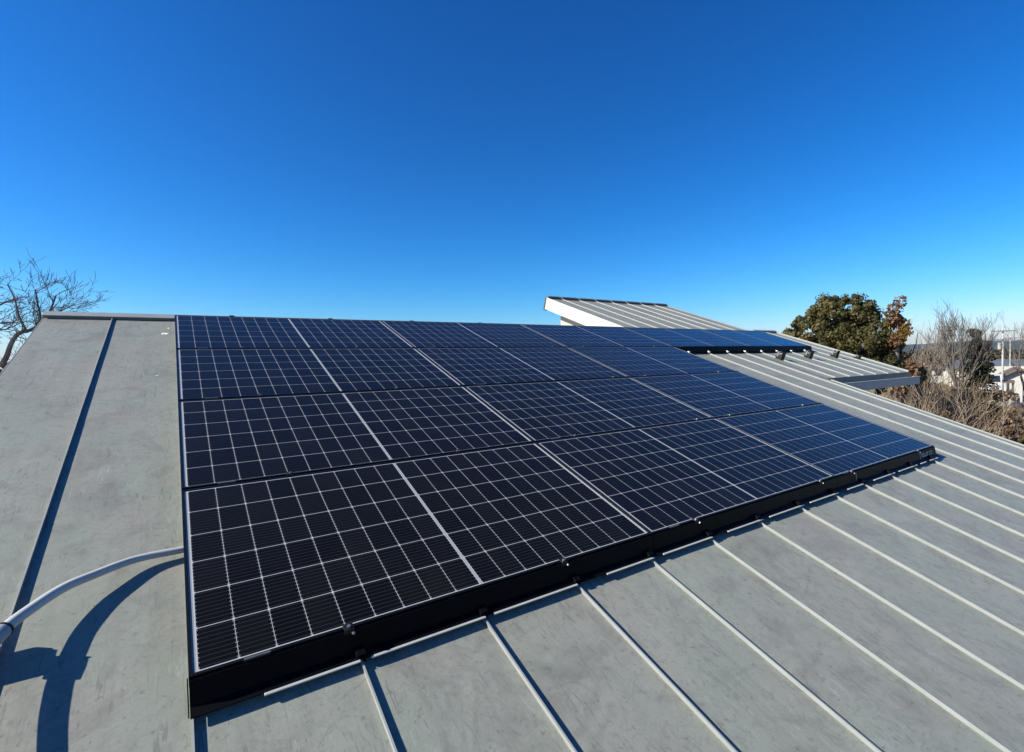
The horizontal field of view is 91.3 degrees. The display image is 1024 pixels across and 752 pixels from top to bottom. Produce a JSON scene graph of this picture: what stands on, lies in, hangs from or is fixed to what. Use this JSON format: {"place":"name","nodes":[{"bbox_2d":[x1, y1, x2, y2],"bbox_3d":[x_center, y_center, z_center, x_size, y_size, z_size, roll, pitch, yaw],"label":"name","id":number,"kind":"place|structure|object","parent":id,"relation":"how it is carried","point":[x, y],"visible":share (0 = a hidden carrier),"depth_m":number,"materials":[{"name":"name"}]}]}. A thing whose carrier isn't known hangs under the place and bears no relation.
{"place":"outdoors","nodes":[
{"label":"outdoors","id":0,"kind":"place"},
{"bbox_2d":[0,0,1023,369],"label":"sky","id":1,"kind":"structure","parent":0,"point":[738,163],"materials":[{"name":"blue"}]},
{"bbox_2d":[865,369,955,403],"bbox_3d":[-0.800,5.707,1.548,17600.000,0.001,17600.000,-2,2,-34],"label":"ground","id":2,"kind":"structure","parent":0,"point":[887,393],"depth_m":74.32,"materials":[{"name":"brown plant"}]},
{"bbox_2d":[0,276,37,343],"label":"bare tree","id":3,"kind":"object","parent":2,"relation":"on","point":[3,311],"visible":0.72,"depth_m":6.77,"materials":[{"name":"brown plant"}]},
{"bbox_2d":[0,248,109,372],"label":"bare tree","id":4,"kind":"object","parent":2,"relation":"on","point":[6,356],"visible":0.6,"depth_m":6.47,"materials":[{"name":"brown plant"}]},
{"bbox_2d":[0,296,1023,751],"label":"house","id":5,"kind":"structure","parent":2,"relation":"on","point":[884,614],"depth_m":1.95,"materials":[{"name":"metal"}]},
{"bbox_2d":[0,546,183,644],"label":"flexible hose","id":6,"kind":"object","parent":5,"relation":"on","point":[9,624],"visible":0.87,"depth_m":1.62,"materials":[{"name":"white plastic"}]},
{"bbox_2d":[175,315,413,348],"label":"solar panel","id":7,"kind":"object","parent":5,"relation":"attached to","point":[209,332],"visible":0.91,"depth_m":4.50,"materials":[{"name":"blue glass"}]},
{"bbox_2d":[176,348,462,400],"bbox_3d":[-1.437,-0.046,3.828,1.877,0.039,0.989,-2,21,-34],"label":"solar panel","id":8,"kind":"object","parent":5,"relation":"attached to","point":[202,374],"visible":0.94,"depth_m":3.70,"materials":[{"name":"blue glass"}]},
{"bbox_2d":[178,386,533,489],"bbox_3d":[-0.905,0.298,3.054,1.877,0.039,0.989,-2,21,-34],"label":"solar panel","id":9,"kind":"object","parent":5,"relation":"attached to","point":[222,441],"visible":0.9,"depth_m":2.89,"materials":[{"name":"black glass"}]},
{"bbox_2d":[181,442,650,680],"bbox_3d":[-0.373,0.640,2.280,1.877,0.039,0.989,-2,21,-34],"label":"solar panel","id":10,"kind":"object","parent":5,"relation":"attached to","point":[274,565],"visible":0.97,"depth_m":2.05,"materials":[{"name":"black glass"}]},
{"bbox_2d":[187,535,659,719],"bbox_3d":[-0.101,0.847,1.882,1.881,0.083,0.108,-2,21,-34],"label":"array skirt","id":11,"kind":"object","parent":5,"relation":"attached to","point":[265,676],"visible":1,"depth_m":1.67,"materials":[{"name":"black metal"}]},
{"bbox_2d":[342,622,354,634],"bbox_3d":[-0.526,0.821,1.611,0.032,0.035,0.040,-2,21,-34],"label":"panel clamp","id":12,"kind":"object","parent":11,"relation":"attached to","point":[348,628],"visible":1,"depth_m":1.61,"materials":[{"name":"metal"}]},
{"bbox_2d":[354,644,366,663],"bbox_3d":[-0.495,0.893,1.607,0.042,0.036,0.044,-2,22,-34],"label":"seam clamp","id":13,"kind":"object","parent":11,"relation":"attached to","point":[359,651],"visible":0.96,"depth_m":1.60,"materials":[{"name":"black metal"}]},
{"bbox_2d":[477,604,488,620],"bbox_3d":[-0.117,0.877,1.859,0.042,0.036,0.044,-2,22,-34],"label":"seam clamp","id":14,"kind":"object","parent":11,"relation":"attached to","point":[482,609],"visible":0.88,"depth_m":1.85,"materials":[{"name":"metal"}]},
{"bbox_2d":[558,557,568,565],"bbox_3d":[0.218,0.789,2.108,0.032,0.035,0.040,-2,21,-34],"label":"panel clamp","id":15,"kind":"object","parent":11,"relation":"attached to","point":[564,561],"visible":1,"depth_m":2.10,"materials":[{"name":"metal"}]},
{"bbox_2d":[570,573,580,586],"bbox_3d":[0.260,0.861,2.111,0.042,0.036,0.044,-2,22,-34],"label":"seam clamp","id":16,"kind":"object","parent":11,"relation":"attached to","point":[575,577],"visible":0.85,"depth_m":2.10,"materials":[{"name":"metal"}]},
{"bbox_2d":[644,549,653,556],"bbox_3d":[0.638,0.845,2.363,0.042,0.036,0.044,-2,22,-34],"label":"seam clamp","id":17,"kind":"object","parent":11,"relation":"attached to","point":[648,552],"visible":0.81,"depth_m":2.35,"materials":[{"name":"metal"}]},
{"bbox_2d":[381,320,566,347],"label":"solar panel","id":18,"kind":"object","parent":5,"relation":"attached to","point":[419,334],"visible":0.91,"depth_m":5.56,"materials":[{"name":"blue glass"}]},
{"bbox_2d":[416,347,628,385],"bbox_3d":[0.126,-0.113,4.872,1.878,0.040,0.989,-2,21,-34],"label":"solar panel","id":19,"kind":"object","parent":5,"relation":"attached to","point":[479,366],"visible":0.87,"depth_m":4.77,"materials":[{"name":"blue glass"}]},
{"bbox_2d":[464,377,712,441],"bbox_3d":[0.657,0.231,4.099,1.877,0.039,0.989,-2,21,-34],"label":"solar panel","id":20,"kind":"object","parent":5,"relation":"attached to","point":[542,411],"visible":0.88,"depth_m":3.98,"materials":[{"name":"blue glass"}]},
{"bbox_2d":[522,324,672,346],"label":"solar panel","id":21,"kind":"object","parent":5,"relation":"attached to","point":[585,336],"visible":0.88,"depth_m":6.62,"materials":[{"name":"blue glass"}]},
{"bbox_2d":[569,347,736,376],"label":"solar panel","id":22,"kind":"object","parent":5,"relation":"attached to","point":[641,361],"visible":0.89,"depth_m":5.83,"materials":[{"name":"blue glass"}]},
{"bbox_2d":[536,418,834,536],"bbox_3d":[1.189,0.574,3.325,1.877,0.040,0.989,-2,21,-34],"label":"solar panel","id":23,"kind":"object","parent":5,"relation":"attached to","point":[653,480],"visible":0.88,"depth_m":3.17,"materials":[{"name":"black glass"}]},
{"bbox_2d":[624,327,750,346],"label":"solar panel","id":24,"kind":"object","parent":5,"relation":"attached to","point":[674,337],"visible":0.91,"depth_m":7.67,"materials":[{"name":"blue glass"}]},
{"bbox_2d":[676,347,753,352],"bbox_3d":[3.000,-0.384,7.327,1.876,0.091,0.046,-2,2,-34],"label":"array skirt","id":25,"kind":"object","parent":5,"relation":"attached to","point":[716,349],"visible":0.71,"depth_m":7.34,"materials":[{"name":"black metal"}]},
{"bbox_2d":[630,371,820,417],"bbox_3d":[2.220,0.164,5.143,1.877,0.039,0.989,-2,21,-34],"label":"solar panel","id":26,"kind":"object","parent":5,"relation":"attached to","point":[718,394],"visible":0.87,"depth_m":5.05,"materials":[{"name":"blue glass"}]},
{"bbox_2d":[652,478,842,554],"bbox_3d":[1.473,0.781,2.913,1.876,0.091,0.054,-2,2,-34],"label":"array skirt","id":27,"kind":"object","parent":5,"relation":"attached to","point":[676,539],"visible":0.99,"depth_m":2.78,"materials":[{"name":"black metal"}]},
{"bbox_2d":[691,517,700,523],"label":"panel clamp","id":28,"kind":"object","parent":27,"relation":"attached to","point":[697,520],"visible":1,"depth_m":2.60,"materials":[{"name":"metal"}]},
{"bbox_2d":[703,529,712,539],"bbox_3d":[1.015,0.829,2.616,0.042,0.036,0.044,-2,22,-34],"label":"seam clamp","id":29,"kind":"object","parent":27,"relation":"attached to","point":[708,533],"visible":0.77,"depth_m":2.60,"materials":[{"name":"metal"}]},
{"bbox_2d":[752,513,760,522],"bbox_3d":[1.393,0.813,2.868,0.042,0.036,0.044,-2,22,-34],"label":"seam clamp","id":30,"kind":"object","parent":27,"relation":"attached to","point":[756,516],"visible":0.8,"depth_m":2.86,"materials":[{"name":"metal"}]},
{"bbox_2d":[701,329,808,346],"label":"solar panel","id":31,"kind":"object","parent":5,"relation":"attached to","point":[756,338],"visible":0.94,"depth_m":8.73,"materials":[{"name":"blue glass"}]},
{"bbox_2d":[775,351,786,359],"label":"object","id":32,"kind":"object","parent":5,"relation":"on","point":[780,356],"visible":1,"depth_m":7.67,"materials":[{"name":"grey metal"}]},
{"bbox_2d":[752,346,812,351],"bbox_3d":[4.555,-0.451,8.387,1.881,0.083,0.098,-2,21,-34],"label":"array skirt","id":33,"kind":"object","parent":5,"relation":"attached to","point":[784,349],"visible":0.91,"depth_m":8.38,"materials":[{"name":"black metal"}]},
{"bbox_2d":[804,350,814,358],"bbox_3d":[4.875,-0.362,8.220,0.107,0.130,0.105,-2,21,-34],"label":"snow guard","id":34,"kind":"object","parent":5,"relation":"on","point":[809,355],"visible":1,"depth_m":8.19,"materials":[{"name":"grey metal"}]},
{"bbox_2d":[716,403,932,477],"bbox_3d":[2.752,0.508,4.369,1.877,0.039,0.989,-2,21,-34],"label":"solar panel","id":35,"kind":"object","parent":5,"relation":"attached to","point":[835,442],"visible":0.88,"depth_m":4.26,"materials":[{"name":"blue glass"}]},
{"bbox_2d":[830,350,839,357],"bbox_3d":[5.630,-0.394,8.725,0.107,0.130,0.105,-2,21,-34],"label":"snow guard","id":36,"kind":"object","parent":5,"relation":"on","point":[836,354],"visible":1,"depth_m":8.69,"materials":[{"name":"grey metal"}]},
{"bbox_2d":[836,446,939,490],"bbox_3d":[3.028,0.715,3.973,1.881,0.083,0.108,-2,21,-34],"label":"array skirt","id":37,"kind":"object","parent":5,"relation":"attached to","point":[849,481],"visible":1,"depth_m":3.86,"materials":[{"name":"black metal"}]},
{"bbox_2d":[781,292,917,394],"bbox_3d":[12.878,0.799,20.036,3.948,8.358,4.728,-2,2,-34],"label":"evergreen tree","id":38,"kind":"object","parent":2,"relation":"on","point":[847,330],"visible":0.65,"depth_m":19.31,"materials":[{"name":"green plant"}]},
{"bbox_2d":[881,295,920,401],"bbox_3d":[14.376,0.999,18.544,1.173,7.911,1.706,-1,2,12],"label":"oak tree","id":39,"kind":"object","parent":2,"relation":"on","point":[896,319],"visible":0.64,"depth_m":18.32,"materials":[{"name":"brown plant"}]},
{"bbox_2d":[874,317,951,406],"bbox_3d":[17.167,0.856,21.982,2.539,7.870,4.484,-1,2,19],"label":"bush","id":40,"kind":"object","parent":2,"relation":"on","point":[923,371],"visible":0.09,"depth_m":21.16,"materials":[{"name":"brown plant"}]},
{"bbox_2d":[886,369,945,400],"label":"bare shrub","id":41,"kind":"object","parent":2,"relation":"on","point":[930,382],"visible":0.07,"depth_m":27.30,"materials":[{"name":"brown plant"}]},
{"bbox_2d":[904,334,939,399],"bbox_3d":[18.269,1.427,22.540,1.547,6.841,0.928,-1,2,22],"label":"sapling","id":42,"kind":"object","parent":2,"relation":"on","point":[923,360],"visible":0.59,"depth_m":22.35,"materials":[{"name":"brown plant"}]},
{"bbox_2d":[885,372,967,422],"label":"bare shrub","id":43,"kind":"object","parent":2,"relation":"on","point":[940,396],"visible":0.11,"depth_m":21.27,"materials":[{"name":"brown plant"}]},
{"bbox_2d":[883,369,972,418],"bbox_3d":[18.520,2.226,22.557,3.535,5.052,3.885,-2,2,-14],"label":"bare shrub","id":44,"kind":"object","parent":2,"relation":"on","point":[943,397],"visible":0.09,"depth_m":21.61,"materials":[{"name":"brown plant"}]},
{"bbox_2d":[879,389,977,423],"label":"bare shrub","id":45,"kind":"object","parent":2,"relation":"on","point":[914,404],"visible":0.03,"depth_m":17.79,"materials":[{"name":"brown plant"}]},
{"bbox_2d":[882,368,977,408],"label":"bare shrub","id":46,"kind":"object","parent":2,"relation":"on","point":[938,394],"visible":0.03,"depth_m":24.36,"materials":[{"name":"brown plant"}]},
{"bbox_2d":[891,365,980,406],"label":"bare shrub","id":47,"kind":"object","parent":2,"relation":"on","point":[943,381],"visible":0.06,"depth_m":26.55,"materials":[{"name":"brown plant"}]},
{"bbox_2d":[929,365,945,382],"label":"house","id":48,"kind":"structure","parent":2,"relation":"on","point":[938,368],"depth_m":89.85,"materials":[{"name":"white paint"}]},
{"bbox_2d":[910,335,965,396],"bbox_3d":[19.356,1.476,23.161,2.216,6.656,1.344,-1,2,10],"label":"sapling","id":49,"kind":"object","parent":2,"relation":"on","point":[935,367],"visible":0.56,"depth_m":22.93,"materials":[{"name":"brown plant"}]},
{"bbox_2d":[872,378,1010,434],"bbox_3d":[13.467,2.405,16.195,3.280,5.315,3.605,-2,2,-26],"label":"bare shrub","id":50,"kind":"object","parent":2,"relation":"on","point":[940,408],"visible":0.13,"depth_m":15.64,"materials":[{"name":"brown plant"}]},
{"bbox_2d":[899,377,985,426],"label":"bare shrub","id":51,"kind":"object","parent":2,"relation":"on","point":[935,399],"visible":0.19,"depth_m":19.70,"materials":[{"name":"brown plant"}]},
{"bbox_2d":[900,387,984,427],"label":"bare shrub","id":52,"kind":"object","parent":2,"relation":"on","point":[927,402],"visible":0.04,"depth_m":19.68,"materials":[{"name":"brown plant"}]},
{"bbox_2d":[888,381,999,426],"bbox_3d":[18.425,2.356,21.020,3.799,4.896,3.280,-1,2,4],"label":"bare shrub","id":53,"kind":"object","parent":2,"relation":"on","point":[966,405],"visible":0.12,"depth_m":20.93,"materials":[{"name":"brown plant"}]},
{"bbox_2d":[940,363,947,382],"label":"house","id":54,"kind":"structure","parent":2,"relation":"on","point":[946,372],"depth_m":88.64,"materials":[{"name":"white paint"}]},
{"bbox_2d":[892,363,998,428],"bbox_3d":[17.954,2.004,21.633,3.927,5.600,3.573,-2,2,-8],"label":"bare shrub","id":55,"kind":"object","parent":2,"relation":"on","point":[954,395],"visible":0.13,"depth_m":21.19,"materials":[{"name":"brown plant"}]},
{"bbox_2d":[901,371,993,420],"bbox_3d":[20.411,2.109,23.302,3.728,5.176,3.219,-1,2,4],"label":"bare shrub","id":56,"kind":"object","parent":2,"relation":"on","point":[962,399],"visible":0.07,"depth_m":23.20,"materials":[{"name":"brown plant"}]},
{"bbox_2d":[915,299,1003,404],"bbox_3d":[22.678,0.318,25.697,2.885,8.672,3.890,-2,2,-34],"label":"bare tree","id":57,"kind":"object","parent":2,"relation":"on","point":[949,337],"visible":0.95,"depth_m":25.15,"materials":[{"name":"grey plant"}]},
{"bbox_2d":[904,375,1020,438],"bbox_3d":[15.802,2.446,17.552,3.965,5.034,3.608,-2,2,-29],"label":"bare shrub","id":58,"kind":"object","parent":2,"relation":"on","point":[1003,417],"visible":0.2,"depth_m":17.01,"materials":[{"name":"brown plant"}]},
{"bbox_2d":[902,348,1023,366],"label":"wood","id":59,"kind":"object","parent":2,"relation":"on","point":[997,353],"visible":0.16,"depth_m":140.29,"materials":[{"name":"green plant"}]},
{"bbox_2d":[915,386,1010,438],"bbox_3d":[14.569,2.579,16.440,4.100,4.897,3.540,-2,2,-17],"label":"bare shrub","id":60,"kind":"object","parent":2,"relation":"on","point":[1007,407],"visible":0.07,"depth_m":16.43,"materials":[{"name":"brown plant"}]},
{"bbox_2d":[921,391,1012,437],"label":"bare shrub","id":61,"kind":"object","parent":2,"relation":"on","point":[952,412],"visible":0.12,"depth_m":18.42,"materials":[{"name":"brown plant"}]},
{"bbox_2d":[944,376,991,410],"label":"bush","id":62,"kind":"object","parent":2,"relation":"on","point":[970,396],"visible":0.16,"depth_m":26.70,"materials":[{"name":"brown plant"}]},
{"bbox_2d":[931,403,1018,438],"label":"bare shrub","id":63,"kind":"object","parent":2,"relation":"on","point":[976,423],"visible":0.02,"depth_m":20.28,"materials":[{"name":"brown plant"}]},
{"bbox_2d":[950,328,1006,426],"bbox_3d":[26.022,0.862,27.808,2.276,7.107,2.500,-2,2,-18],"label":"conifer tree","id":64,"kind":"object","parent":2,"relation":"on","point":[985,368],"visible":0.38,"depth_m":27.49,"materials":[{"name":"green plant"}]},
{"bbox_2d":[935,379,1023,432],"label":"bare shrub","id":65,"kind":"object","parent":2,"relation":"on","point":[987,410],"visible":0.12,"depth_m":21.97,"materials":[{"name":"brown plant"}]},
{"bbox_2d":[944,359,1023,386],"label":"house","id":66,"kind":"structure","parent":2,"relation":"on","point":[999,362],"depth_m":79.34,"materials":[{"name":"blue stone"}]},
{"bbox_2d":[949,395,1023,433],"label":"bare shrub","id":67,"kind":"object","parent":2,"relation":"on","point":[984,419],"visible":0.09,"depth_m":20.74,"materials":[{"name":"brown plant"}]},
{"bbox_2d":[982,380,1019,414],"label":"bush","id":68,"kind":"object","parent":2,"relation":"on","point":[998,399],"visible":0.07,"depth_m":34.39,"materials":[{"name":"brown plant"}]},
{"bbox_2d":[992,327,1015,391],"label":"utility pole","id":69,"kind":"object","parent":2,"relation":"on","point":[1002,367],"visible":0.63,"depth_m":45.61,"materials":[{"name":"concrete"}]},
{"bbox_2d":[989,401,1018,422],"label":"bare shrub","id":70,"kind":"object","parent":2,"relation":"on","point":[1013,407],"visible":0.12,"depth_m":35.53,"materials":[{"name":"brown plant"}]},
{"bbox_2d":[987,393,1023,441],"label":"bush","id":71,"kind":"object","parent":2,"relation":"on","point":[1014,412],"visible":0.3,"depth_m":25.38,"materials":[{"name":"brown plant"}]},
{"bbox_2d":[992,393,1019,413],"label":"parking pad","id":72,"kind":"object","parent":2,"relation":"on","point":[1017,401],"visible":0.21,"depth_m":41.12,"materials":[{"name":"concrete"}]},
{"bbox_2d":[981,374,1001,392],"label":"parked van","id":73,"kind":"object","parent":72,"relation":"on","point":[998,380],"visible":0.38,"depth_m":42.20,"materials":[{"name":"white paint"}]},
{"bbox_2d":[995,380,1019,403],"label":"bush","id":74,"kind":"object","parent":2,"relation":"on","point":[1008,392],"visible":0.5,"depth_m":40.46,"materials":[{"name":"brown plant"}]},
{"bbox_2d":[1002,380,1014,392],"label":"carport","id":75,"kind":"object","parent":2,"relation":"on","point":[1007,381],"visible":0.21,"depth_m":41.80,"materials":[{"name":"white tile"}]},
{"bbox_2d":[996,309,1023,416],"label":"bare tree","id":76,"kind":"object","parent":2,"relation":"on","point":[1018,369],"visible":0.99,"depth_m":28.05,"materials":[{"name":"brown plant"}]},
{"bbox_2d":[1000,428,1023,443],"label":"bush","id":77,"kind":"object","parent":2,"relation":"on","point":[1021,441],"visible":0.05,"depth_m":21.42,"materials":[{"name":"yellow plant"}]},
{"bbox_2d":[1001,394,1023,442],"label":"bush","id":78,"kind":"object","parent":2,"relation":"on","point":[1019,426],"visible":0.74,"depth_m":23.47,"materials":[{"name":"brown plant"}]},
{"bbox_2d":[1009,336,1018,365],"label":"utility pole","id":79,"kind":"object","parent":2,"relation":"on","point":[1010,351],"visible":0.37,"depth_m":65.11,"materials":[{"name":"concrete"}]},
{"bbox_2d":[902,341,1023,352],"bbox_3d":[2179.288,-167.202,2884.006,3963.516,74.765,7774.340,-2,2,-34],"label":"hills","id":80,"kind":"structure","parent":0,"point":[908,347],"depth_m":3322.18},
{"bbox_2d":[930,339,1021,343],"bbox_3d":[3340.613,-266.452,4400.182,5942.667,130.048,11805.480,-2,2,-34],"label":"mountains","id":81,"kind":"structure","parent":0,"point":[987,342],"depth_m":5162.02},
{"bbox_2d":[989,366,1023,392],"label":"house","id":82,"kind":"structure","parent":0,"point":[998,368],"depth_m":54.79,"materials":[{"name":"white paint"}]},
{"bbox_2d":[998,367,1023,407],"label":"house","id":83,"kind":"structure","parent":0,"point":[1011,373],"depth_m":45.61,"materials":[{"name":"white paint"}]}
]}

